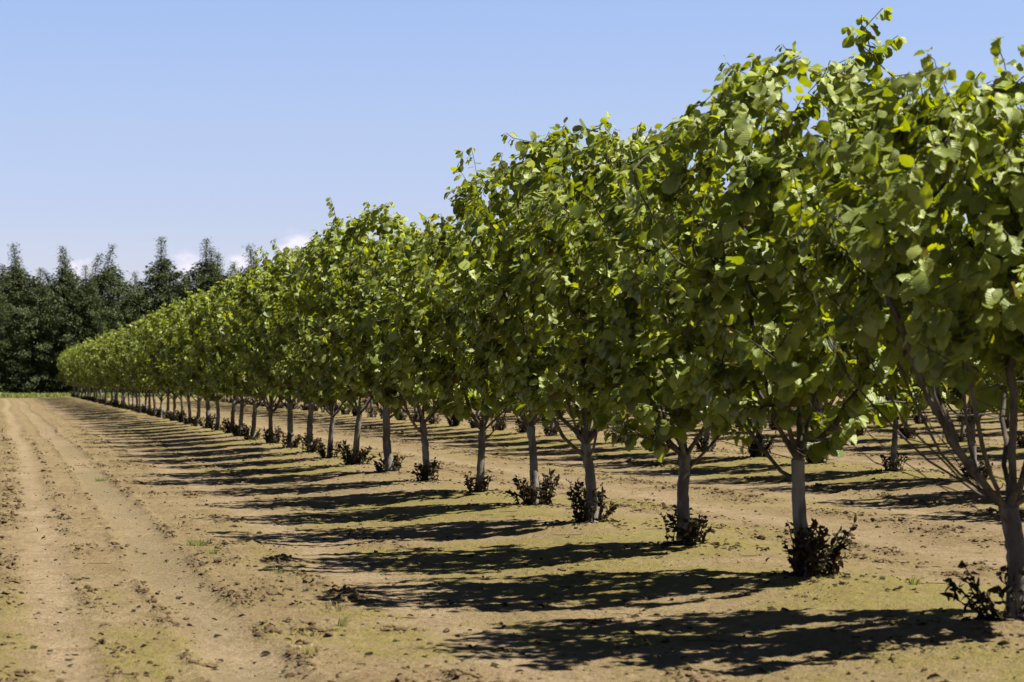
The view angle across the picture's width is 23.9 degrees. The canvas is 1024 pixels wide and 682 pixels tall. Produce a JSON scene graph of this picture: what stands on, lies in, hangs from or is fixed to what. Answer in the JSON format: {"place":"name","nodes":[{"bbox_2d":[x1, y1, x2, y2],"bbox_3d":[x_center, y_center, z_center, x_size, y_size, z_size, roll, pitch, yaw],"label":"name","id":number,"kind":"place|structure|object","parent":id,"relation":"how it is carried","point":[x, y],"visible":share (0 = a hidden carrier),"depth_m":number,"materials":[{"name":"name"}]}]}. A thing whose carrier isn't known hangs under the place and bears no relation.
{"place":"outdoors","nodes":[
{"label":"outdoors","id":0,"kind":"place"},
{"bbox_2d":[0,392,884,397],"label":"verge grass","id":1,"kind":"structure","parent":0,"point":[28,395],"depth_m":156.80,"materials":[{"name":"plant"}]},
{"bbox_2d":[0,388,1023,681],"bbox_3d":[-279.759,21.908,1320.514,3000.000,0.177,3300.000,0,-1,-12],"label":"ground","id":2,"kind":"structure","parent":0,"point":[856,602],"depth_m":15.85,"materials":[{"name":"soil"}]},
{"bbox_2d":[0,291,10,382],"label":"conifer","id":3,"kind":"object","parent":2,"relation":"on","point":[5,294],"visible":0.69,"depth_m":175.44,"materials":[{"name":"green plant"}]},
{"bbox_2d":[0,290,30,392],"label":"conifer","id":4,"kind":"object","parent":2,"relation":"on","point":[6,340],"visible":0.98,"depth_m":175.14,"materials":[{"name":"green plant"}]},
{"bbox_2d":[0,242,55,393],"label":"conifer","id":5,"kind":"object","parent":2,"relation":"on","point":[15,283],"visible":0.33,"depth_m":178.33,"materials":[{"name":"green plant"}]},
{"bbox_2d":[0,267,76,393],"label":"conifer","id":6,"kind":"object","parent":2,"relation":"on","point":[41,312],"visible":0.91,"depth_m":175.70,"materials":[{"name":"green plant"}]},
{"bbox_2d":[56,350,76,396],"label":"hazel tree","id":7,"kind":"object","parent":2,"relation":"on","point":[60,378],"visible":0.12,"depth_m":147.99,"materials":[{"name":"green plant"}]},
{"bbox_2d":[56,344,77,397],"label":"hazel tree","id":8,"kind":"object","parent":2,"relation":"on","point":[74,386],"visible":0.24,"depth_m":145.78,"materials":[{"name":"green plant"}]},
{"bbox_2d":[23,246,113,391],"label":"conifer","id":9,"kind":"object","parent":2,"relation":"on","point":[65,284],"visible":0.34,"depth_m":177.97,"materials":[{"name":"green plant"}]},
{"bbox_2d":[57,345,80,397],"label":"hazel tree","id":10,"kind":"object","parent":2,"relation":"on","point":[68,383],"visible":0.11,"depth_m":143.21,"materials":[{"name":"green plant"}]},
{"bbox_2d":[60,349,80,397],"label":"hazel tree","id":11,"kind":"object","parent":2,"relation":"on","point":[67,378],"visible":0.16,"depth_m":138.19,"materials":[{"name":"green plant"}]},
{"bbox_2d":[61,345,84,398],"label":"hazel tree","id":12,"kind":"object","parent":2,"relation":"on","point":[68,373],"visible":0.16,"depth_m":133.10,"materials":[{"name":"green plant"}]},
{"bbox_2d":[64,347,86,399],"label":"hazel tree","id":13,"kind":"object","parent":2,"relation":"on","point":[69,370],"visible":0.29,"depth_m":128.11,"materials":[{"name":"green plant"}]},
{"bbox_2d":[67,343,87,398],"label":"hazel tree","id":14,"kind":"object","parent":2,"relation":"on","point":[75,375],"visible":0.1,"depth_m":125.69,"materials":[{"name":"green plant"}]},
{"bbox_2d":[66,338,92,400],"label":"hazel tree","id":15,"kind":"object","parent":2,"relation":"on","point":[74,367],"visible":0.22,"depth_m":120.79,"materials":[{"name":"green plant"}]},
{"bbox_2d":[69,346,90,400],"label":"hazel tree","id":16,"kind":"object","parent":2,"relation":"on","point":[72,361],"visible":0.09,"depth_m":123.24,"materials":[{"name":"green plant"}]},
{"bbox_2d":[44,265,124,393],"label":"conifer","id":17,"kind":"object","parent":2,"relation":"on","point":[92,301],"visible":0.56,"depth_m":176.18,"materials":[{"name":"green plant"}]},
{"bbox_2d":[74,358,94,400],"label":"hazel tree","id":18,"kind":"object","parent":2,"relation":"on","point":[79,380],"visible":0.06,"depth_m":118.25,"materials":[{"name":"green plant"}]},
{"bbox_2d":[76,341,95,401],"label":"hazel tree","id":19,"kind":"object","parent":2,"relation":"on","point":[77,376],"visible":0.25,"depth_m":115.70,"materials":[{"name":"green plant"}]},
{"bbox_2d":[73,343,99,402],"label":"hazel tree","id":20,"kind":"object","parent":2,"relation":"on","point":[76,354],"visible":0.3,"depth_m":113.28,"materials":[{"name":"green plant"}]},
{"bbox_2d":[77,351,104,403],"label":"hazel tree","id":21,"kind":"object","parent":2,"relation":"on","point":[86,371],"visible":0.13,"depth_m":105.75,"materials":[{"name":"green plant"}]},
{"bbox_2d":[79,334,103,403],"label":"hazel tree","id":22,"kind":"object","parent":2,"relation":"on","point":[101,398],"visible":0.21,"depth_m":108.22,"materials":[{"name":"green plant"}]},
{"bbox_2d":[79,352,104,400],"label":"hazel tree","id":23,"kind":"object","parent":2,"relation":"on","point":[86,380],"visible":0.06,"depth_m":110.84,"materials":[{"name":"green plant"}]},
{"bbox_2d":[79,337,109,404],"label":"hazel tree","id":24,"kind":"object","parent":2,"relation":"on","point":[105,402],"visible":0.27,"depth_m":103.17,"materials":[{"name":"green plant"}]},
{"bbox_2d":[82,337,115,406],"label":"hazel tree","id":25,"kind":"object","parent":2,"relation":"on","point":[85,350],"visible":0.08,"depth_m":95.66,"materials":[{"name":"green plant"}]},
{"bbox_2d":[87,356,112,404],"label":"hazel tree","id":26,"kind":"object","parent":2,"relation":"on","point":[93,374],"visible":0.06,"depth_m":100.75,"materials":[{"name":"green plant"}]},
{"bbox_2d":[88,352,113,405],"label":"hazel tree","id":27,"kind":"object","parent":2,"relation":"on","point":[110,402],"visible":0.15,"depth_m":98.36,"materials":[{"name":"green plant"}]},
{"bbox_2d":[88,325,123,407],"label":"hazel tree","id":28,"kind":"object","parent":2,"relation":"on","point":[91,351],"visible":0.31,"depth_m":93.16,"materials":[{"name":"green plant"}]},
{"bbox_2d":[90,333,125,408],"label":"hazel tree","id":29,"kind":"object","parent":2,"relation":"on","point":[100,351],"visible":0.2,"depth_m":88.33,"materials":[{"name":"green plant"}]},
{"bbox_2d":[93,331,125,407],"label":"hazel tree","id":30,"kind":"object","parent":2,"relation":"on","point":[101,374],"visible":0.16,"depth_m":90.80,"materials":[{"name":"green plant"}]},
{"bbox_2d":[68,244,152,393],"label":"conifer","id":31,"kind":"object","parent":2,"relation":"on","point":[114,278],"visible":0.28,"depth_m":178.87,"materials":[{"name":"green plant"}]},
{"bbox_2d":[93,332,134,409],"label":"hazel tree","id":32,"kind":"object","parent":2,"relation":"on","point":[114,386],"visible":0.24,"depth_m":85.73,"materials":[{"name":"green plant"}]},
{"bbox_2d":[99,324,137,410],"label":"hazel tree","id":33,"kind":"object","parent":2,"relation":"on","point":[109,354],"visible":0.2,"depth_m":83.14,"materials":[{"name":"green plant"}]},
{"bbox_2d":[103,321,143,412],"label":"hazel tree","id":34,"kind":"object","parent":2,"relation":"on","point":[130,386],"visible":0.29,"depth_m":78.26,"materials":[{"name":"green plant"}]},
{"bbox_2d":[107,335,144,411],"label":"hazel tree","id":35,"kind":"object","parent":2,"relation":"on","point":[111,365],"visible":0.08,"depth_m":80.71,"materials":[{"name":"green plant"}]},
{"bbox_2d":[112,320,152,413],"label":"hazel tree","id":36,"kind":"object","parent":2,"relation":"on","point":[143,407],"visible":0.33,"depth_m":75.71,"materials":[{"name":"green plant"}]},
{"bbox_2d":[115,323,151,414],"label":"hazel tree","id":37,"kind":"object","parent":2,"relation":"on","point":[122,364],"visible":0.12,"depth_m":73.25,"materials":[{"name":"green plant"}]},
{"bbox_2d":[111,270,158,392],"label":"conifer","id":38,"kind":"object","parent":2,"relation":"on","point":[138,299],"visible":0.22,"depth_m":179.78,"materials":[{"name":"green plant"}]},
{"bbox_2d":[116,314,158,415],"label":"hazel tree","id":39,"kind":"object","parent":2,"relation":"on","point":[152,412],"visible":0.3,"depth_m":70.73,"materials":[{"name":"green plant"}]},
{"bbox_2d":[125,326,166,417],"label":"hazel tree","id":40,"kind":"object","parent":2,"relation":"on","point":[132,361],"visible":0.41,"depth_m":68.23,"materials":[{"name":"green plant"}]},
{"bbox_2d":[134,321,172,418],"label":"hazel tree","id":41,"kind":"object","parent":2,"relation":"on","point":[143,378],"visible":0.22,"depth_m":65.75,"materials":[{"name":"green plant"}]},
{"bbox_2d":[119,236,189,392],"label":"conifer","id":42,"kind":"object","parent":2,"relation":"on","point":[160,277],"visible":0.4,"depth_m":180.46,"materials":[{"name":"green plant"}]},
{"bbox_2d":[128,299,184,420],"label":"hazel tree","id":43,"kind":"object","parent":2,"relation":"on","point":[172,416],"visible":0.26,"depth_m":63.19,"materials":[{"name":"green plant"}]},
{"bbox_2d":[140,302,187,422],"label":"hazel tree","id":44,"kind":"object","parent":2,"relation":"on","point":[160,375],"visible":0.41,"depth_m":60.69,"materials":[{"name":"green plant"}]},
{"bbox_2d":[149,297,193,423],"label":"hazel tree","id":45,"kind":"object","parent":2,"relation":"on","point":[161,366],"visible":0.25,"depth_m":58.32,"materials":[{"name":"green plant"}]},
{"bbox_2d":[163,274,193,318],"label":"conifer","id":46,"kind":"object","parent":2,"relation":"on","point":[183,277],"visible":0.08,"depth_m":179.40,"materials":[{"name":"green plant"}]},
{"bbox_2d":[157,316,202,425],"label":"hazel tree","id":47,"kind":"object","parent":2,"relation":"on","point":[172,356],"visible":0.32,"depth_m":55.76,"materials":[{"name":"green plant"}]},
{"bbox_2d":[153,287,215,427],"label":"hazel tree","id":48,"kind":"object","parent":2,"relation":"on","point":[159,345],"visible":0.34,"depth_m":53.23,"materials":[{"name":"green plant"}]},
{"bbox_2d":[160,237,228,391],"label":"conifer","id":49,"kind":"object","parent":2,"relation":"on","point":[203,278],"visible":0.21,"depth_m":180.31,"materials":[{"name":"green plant"}]},
{"bbox_2d":[184,538,209,545],"bbox_3d":[-2.296,1.471,17.723,0.222,0.080,0.270,0,-1,-28],"label":"grass tuft","id":50,"kind":"object","parent":2,"relation":"on","point":[197,541],"visible":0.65,"depth_m":17.71,"materials":[{"name":"plant"}]},
{"bbox_2d":[171,314,230,430],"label":"hazel tree","id":51,"kind":"object","parent":2,"relation":"on","point":[193,375],"visible":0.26,"depth_m":50.89,"materials":[{"name":"green plant"}]},
{"bbox_2d":[169,291,249,432],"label":"hazel tree","id":52,"kind":"object","parent":2,"relation":"on","point":[201,386],"visible":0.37,"depth_m":48.36,"materials":[{"name":"green plant"}]},
{"bbox_2d":[169,275,253,435],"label":"hazel tree","id":53,"kind":"object","parent":2,"relation":"on","point":[186,341],"visible":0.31,"depth_m":45.54,"materials":[{"name":"green plant"}]},
{"bbox_2d":[204,548,219,554],"bbox_3d":[-2.066,1.451,16.667,0.113,0.062,0.124,0,-1,-12],"label":"grass tuft","id":54,"kind":"object","parent":2,"relation":"on","point":[215,552],"visible":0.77,"depth_m":16.67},
{"bbox_2d":[205,260,238,293],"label":"conifer","id":55,"kind":"object","parent":2,"relation":"on","point":[230,273],"visible":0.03,"depth_m":179.65,"materials":[{"name":"green plant"}]},
{"bbox_2d":[182,272,276,439],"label":"hazel tree","id":56,"kind":"object","parent":2,"relation":"on","point":[217,352],"visible":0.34,"depth_m":43.30,"materials":[{"name":"green plant"}]},
{"bbox_2d":[226,243,261,281],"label":"conifer","id":57,"kind":"object","parent":2,"relation":"on","point":[248,266],"visible":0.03,"depth_m":181.55,"materials":[{"name":"green plant"}]},
{"bbox_2d":[214,278,292,443],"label":"hazel tree","id":58,"kind":"object","parent":2,"relation":"on","point":[269,435],"visible":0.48,"depth_m":40.73,"materials":[{"name":"green plant"}]},
{"bbox_2d":[213,247,300,447],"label":"hazel tree","id":59,"kind":"object","parent":2,"relation":"on","point":[235,344],"visible":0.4,"depth_m":38.21,"materials":[{"name":"green plant"}]},
{"bbox_2d":[236,229,342,452],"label":"hazel tree","id":60,"kind":"object","parent":2,"relation":"on","point":[264,288],"visible":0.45,"depth_m":35.50,"materials":[{"name":"green plant"}]},
{"bbox_2d":[298,379,308,410],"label":"hazel tree","id":61,"kind":"object","parent":2,"relation":"on","point":[304,407],"visible":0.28,"depth_m":83.65,"materials":[{"name":"green plant"}]},
{"bbox_2d":[286,642,321,654],"bbox_3d":[-0.913,1.357,10.677,0.159,0.057,0.166,0,-1,-12],"label":"grass tuft","id":62,"kind":"object","parent":2,"relation":"on","point":[306,649],"visible":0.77,"depth_m":10.68,"materials":[{"name":"plant"}]},
{"bbox_2d":[260,278,373,457],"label":"hazel tree","id":63,"kind":"object","parent":2,"relation":"on","point":[308,396],"visible":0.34,"depth_m":33.25,"materials":[{"name":"green plant"}]},
{"bbox_2d":[316,601,348,610],"bbox_3d":[-0.928,1.381,12.626,0.190,0.064,0.197,0,-1,20],"label":"grass tuft","id":64,"kind":"object","parent":2,"relation":"on","point":[330,606],"visible":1,"depth_m":12.61,"materials":[{"name":"plant"}]},
{"bbox_2d":[268,221,397,464],"bbox_3d":[-2.101,0.032,30.849,2.239,3.241,2.289,2,1,25],"label":"hazel tree","id":65,"kind":"object","parent":2,"relation":"on","point":[329,387],"visible":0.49,"depth_m":30.67,"materials":[{"name":"green plant"}]},
{"bbox_2d":[333,611,350,626],"bbox_3d":[-0.809,1.358,11.844,0.142,0.100,0.118,-1,-1,37],"label":"grass tuft","id":66,"kind":"object","parent":2,"relation":"on","point":[343,621],"visible":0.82,"depth_m":11.83,"materials":[{"name":"plant"}]},
{"bbox_2d":[340,407,350,414],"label":"hazel tree","id":67,"kind":"object","parent":2,"relation":"on","point":[343,412],"visible":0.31,"depth_m":73.62,"materials":[{"name":"green plant"}]},
{"bbox_2d":[279,198,454,470],"bbox_3d":[-1.575,-0.013,28.600,2.278,3.291,2.247,-1,-2,17],"label":"hazel tree","id":68,"kind":"object","parent":2,"relation":"on","point":[332,270],"visible":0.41,"depth_m":28.25,"materials":[{"name":"green plant"}]},
{"bbox_2d":[365,400,378,417],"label":"hazel tree","id":69,"kind":"object","parent":2,"relation":"on","point":[372,413],"visible":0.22,"depth_m":68.68,"materials":[{"name":"green plant"}]},
{"bbox_2d":[377,371,407,419],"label":"hazel tree","id":70,"kind":"object","parent":2,"relation":"on","point":[401,415],"visible":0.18,"depth_m":63.64,"materials":[{"name":"green plant"}]},
{"bbox_2d":[331,222,489,480],"bbox_3d":[-0.900,0.160,26.028,2.166,2.837,2.245,0,-3,-14],"label":"hazel tree","id":71,"kind":"object","parent":2,"relation":"on","point":[361,341],"visible":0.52,"depth_m":25.69,"materials":[{"name":"green plant"}]},
{"bbox_2d":[407,394,420,421],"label":"hazel tree","id":72,"kind":"object","parent":2,"relation":"on","point":[415,413],"visible":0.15,"depth_m":61.18,"materials":[{"name":"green plant"}]},
{"bbox_2d":[428,399,440,423],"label":"hazel tree","id":73,"kind":"object","parent":2,"relation":"on","point":[433,419],"visible":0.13,"depth_m":58.70,"materials":[{"name":"green plant"}]},
{"bbox_2d":[433,379,460,425],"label":"hazel tree","id":74,"kind":"object","parent":2,"relation":"on","point":[454,422],"visible":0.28,"depth_m":56.17,"materials":[{"name":"green plant"}]},
{"bbox_2d":[375,202,563,491],"bbox_3d":[-0.285,0.082,23.236,2.128,2.897,2.081,0,0,5],"label":"hazel tree","id":75,"kind":"object","parent":2,"relation":"on","point":[408,315],"visible":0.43,"depth_m":23.13,"materials":[{"name":"green plant"}]},
{"bbox_2d":[468,390,480,427],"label":"hazel tree","id":76,"kind":"object","parent":2,"relation":"on","point":[477,416],"visible":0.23,"depth_m":53.70,"materials":[{"name":"green plant"}]},
{"bbox_2d":[467,346,507,430],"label":"hazel tree","id":77,"kind":"object","parent":2,"relation":"on","point":[497,422],"visible":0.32,"depth_m":51.21,"materials":[{"name":"green plant"}]},
{"bbox_2d":[0,423,1023,681],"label":"soil clods","id":78,"kind":"object","parent":2,"relation":"on","point":[352,595],"visible":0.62,"depth_m":15.31,"materials":[{"name":"soil"}]},
{"bbox_2d":[0,432,1023,681],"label":"leaf litter","id":79,"kind":"object","parent":2,"relation":"on","point":[930,676],"visible":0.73,"depth_m":15.06,"materials":[{"name":"plant"}]},
{"bbox_2d":[514,414,527,432],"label":"hazel tree","id":80,"kind":"object","parent":2,"relation":"on","point":[523,426],"visible":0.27,"depth_m":48.74,"materials":[{"name":"green plant"}]},
{"bbox_2d":[411,131,649,504],"bbox_3d":[0.352,-0.155,20.993,2.118,3.321,2.166,0,-3,25],"label":"hazel tree","id":81,"kind":"object","parent":2,"relation":"on","point":[488,347],"visible":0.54,"depth_m":20.84,"materials":[{"name":"green plant"}]},
{"bbox_2d":[542,420,559,435],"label":"hazel tree","id":82,"kind":"object","parent":2,"relation":"on","point":[551,430],"visible":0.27,"depth_m":46.15,"materials":[{"name":"green plant"}]},
{"bbox_2d":[437,112,706,521],"bbox_3d":[0.552,-0.152,18.363,2.225,3.226,2.334,0,-1,0],"label":"hazel tree","id":83,"kind":"object","parent":2,"relation":"on","point":[543,395],"visible":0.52,"depth_m":18.20,"materials":[{"name":"green plant"}]},
{"bbox_2d":[563,344,588,438],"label":"hazel tree","id":84,"kind":"object","parent":2,"relation":"on","point":[580,432],"visible":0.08,"depth_m":43.65,"materials":[{"name":"green plant"}]},
{"bbox_2d":[568,359,625,442],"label":"hazel tree","id":85,"kind":"object","parent":2,"relation":"on","point":[619,439],"visible":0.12,"depth_m":41.23,"materials":[{"name":"green plant"}]},
{"bbox_2d":[605,299,665,443],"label":"hazel tree","id":86,"kind":"object","parent":2,"relation":"on","point":[654,430],"visible":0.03,"depth_m":38.72,"materials":[{"name":"green plant"}]},
{"bbox_2d":[517,106,847,545],"bbox_3d":[1.087,-0.068,15.873,2.206,2.962,2.218,-1,-1,42],"label":"hazel tree","id":87,"kind":"object","parent":2,"relation":"on","point":[666,379],"visible":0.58,"depth_m":15.62,"materials":[{"name":"green plant"}]},
{"bbox_2d":[692,326,716,451],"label":"hazel tree","id":88,"kind":"object","parent":2,"relation":"on","point":[705,442],"visible":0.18,"depth_m":36.13,"materials":[{"name":"green plant"}]},
{"bbox_2d":[695,245,776,456],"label":"hazel tree","id":89,"kind":"object","parent":2,"relation":"on","point":[759,436],"visible":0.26,"depth_m":33.63,"materials":[{"name":"green plant"}]},
{"bbox_2d":[768,419,776,429],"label":"hazel tree","id":90,"kind":"object","parent":2,"relation":"on","point":[771,425],"visible":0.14,"depth_m":51.57,"materials":[{"name":"green plant"}]},
{"bbox_2d":[595,7,974,576],"bbox_3d":[1.612,-0.233,13.437,2.281,3.227,2.358,0,-1,0],"label":"hazel tree","id":91,"kind":"object","parent":2,"relation":"on","point":[785,369],"visible":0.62,"depth_m":13.09,"materials":[{"name":"green plant"}]},
{"bbox_2d":[756,304,854,462],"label":"hazel tree","id":92,"kind":"object","parent":2,"relation":"on","point":[842,391],"visible":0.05,"depth_m":31.25,"materials":[{"name":"green plant"}]},
{"bbox_2d":[809,401,822,430],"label":"hazel tree","id":93,"kind":"object","parent":2,"relation":"on","point":[820,407],"visible":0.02,"depth_m":48.99,"materials":[{"name":"green plant"}]},
{"bbox_2d":[838,359,877,435],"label":"hazel tree","id":94,"kind":"object","parent":2,"relation":"on","point":[859,432],"visible":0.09,"depth_m":46.48,"materials":[{"name":"green plant"}]},
{"bbox_2d":[838,294,945,470],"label":"hazel tree","id":95,"kind":"object","parent":2,"relation":"on","point":[894,461],"visible":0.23,"depth_m":28.64,"materials":[{"name":"green plant"}]},
{"bbox_2d":[761,37,1023,621],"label":"hazel tree","id":96,"kind":"object","parent":2,"relation":"on","point":[892,227],"visible":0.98,"depth_m":10.73,"materials":[{"name":"green plant"}]},
{"bbox_2d":[888,387,919,438],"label":"hazel tree","id":97,"kind":"object","parent":2,"relation":"on","point":[906,433],"visible":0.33,"depth_m":43.99,"materials":[{"name":"green plant"}]},
{"bbox_2d":[899,572,923,584],"bbox_3d":[2.184,1.292,13.118,0.164,0.083,0.110,0,-1,-12],"label":"grass tuft","id":98,"kind":"object","parent":2,"relation":"on","point":[912,579],"visible":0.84,"depth_m":13.10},
{"bbox_2d":[902,392,930,423],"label":"hazel tree","id":99,"kind":"object","parent":2,"relation":"on","point":[918,420],"visible":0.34,"depth_m":58.97,"materials":[{"name":"green plant"}]},
{"bbox_2d":[895,265,1023,479],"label":"hazel tree","id":100,"kind":"object","parent":2,"relation":"on","point":[953,394],"visible":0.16,"depth_m":26.19,"materials":[{"name":"green plant"}]},
{"bbox_2d":[956,394,970,441],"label":"hazel tree","id":101,"kind":"object","parent":2,"relation":"on","point":[961,437],"visible":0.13,"depth_m":41.58,"materials":[{"name":"green plant"}]},
{"bbox_2d":[998,413,1009,427],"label":"hazel tree","id":102,"kind":"object","parent":2,"relation":"on","point":[1007,421],"visible":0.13,"depth_m":53.98,"materials":[{"name":"green plant"}]},
{"bbox_2d":[991,361,1023,404],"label":"hazel tree","id":103,"kind":"object","parent":2,"relation":"on","point":[1019,374],"visible":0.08,"depth_m":23.86,"materials":[{"name":"green plant"}]},
{"bbox_2d":[1016,383,1023,446],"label":"hazel tree","id":104,"kind":"object","parent":2,"relation":"on","point":[1020,443],"visible":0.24,"depth_m":39.02,"materials":[{"name":"green plant"}]},
{"bbox_2d":[0,0,1023,351],"label":"sky","id":105,"kind":"structure","parent":0,"point":[126,124],"materials":[{"name":"blue"}]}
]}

